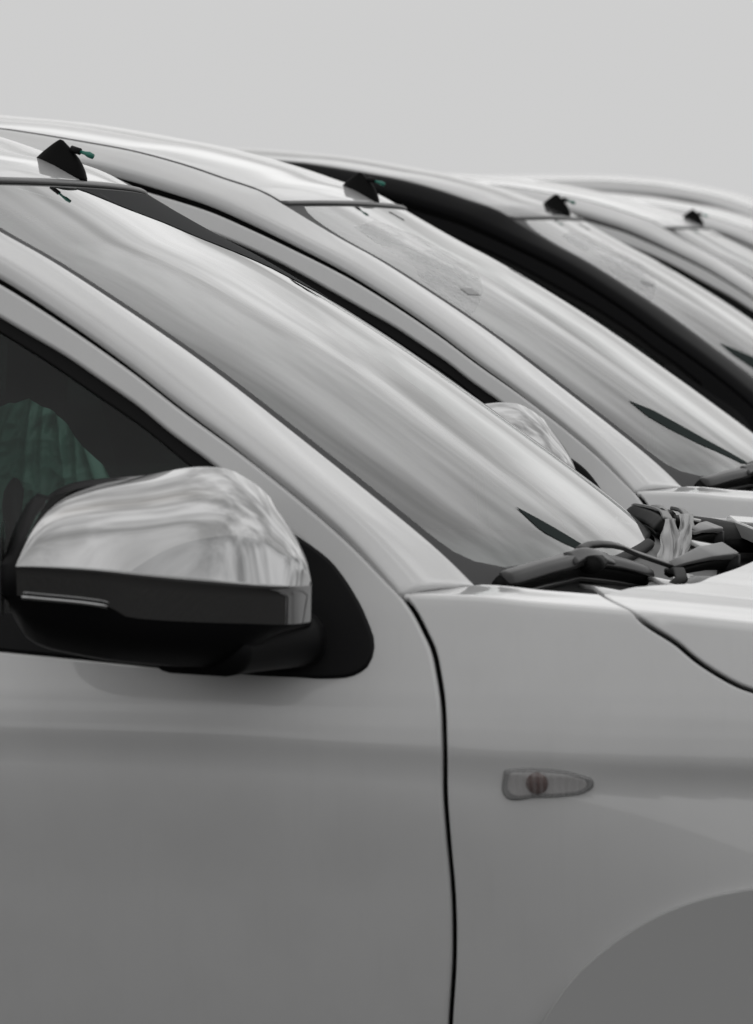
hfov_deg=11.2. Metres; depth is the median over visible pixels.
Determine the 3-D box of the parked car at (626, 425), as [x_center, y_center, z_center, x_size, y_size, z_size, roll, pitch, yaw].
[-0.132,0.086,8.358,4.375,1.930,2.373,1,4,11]
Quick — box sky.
[0,0,752,198]
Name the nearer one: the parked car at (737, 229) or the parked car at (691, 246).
the parked car at (691, 246)
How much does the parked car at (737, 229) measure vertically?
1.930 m
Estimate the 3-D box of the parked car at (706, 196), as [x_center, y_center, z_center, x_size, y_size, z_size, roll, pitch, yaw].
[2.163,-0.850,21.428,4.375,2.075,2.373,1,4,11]
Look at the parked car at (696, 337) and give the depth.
10.40 m
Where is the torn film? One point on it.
(675, 542)
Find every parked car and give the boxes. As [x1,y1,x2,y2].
[0,115,752,517]
[0,137,752,1023]
[231,148,752,431]
[451,174,752,320]
[492,175,752,218]
[603,192,752,251]
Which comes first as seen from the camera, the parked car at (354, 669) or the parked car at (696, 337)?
the parked car at (354, 669)
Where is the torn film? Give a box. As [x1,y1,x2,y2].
[656,513,693,578]
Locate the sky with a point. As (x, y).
(652, 89)

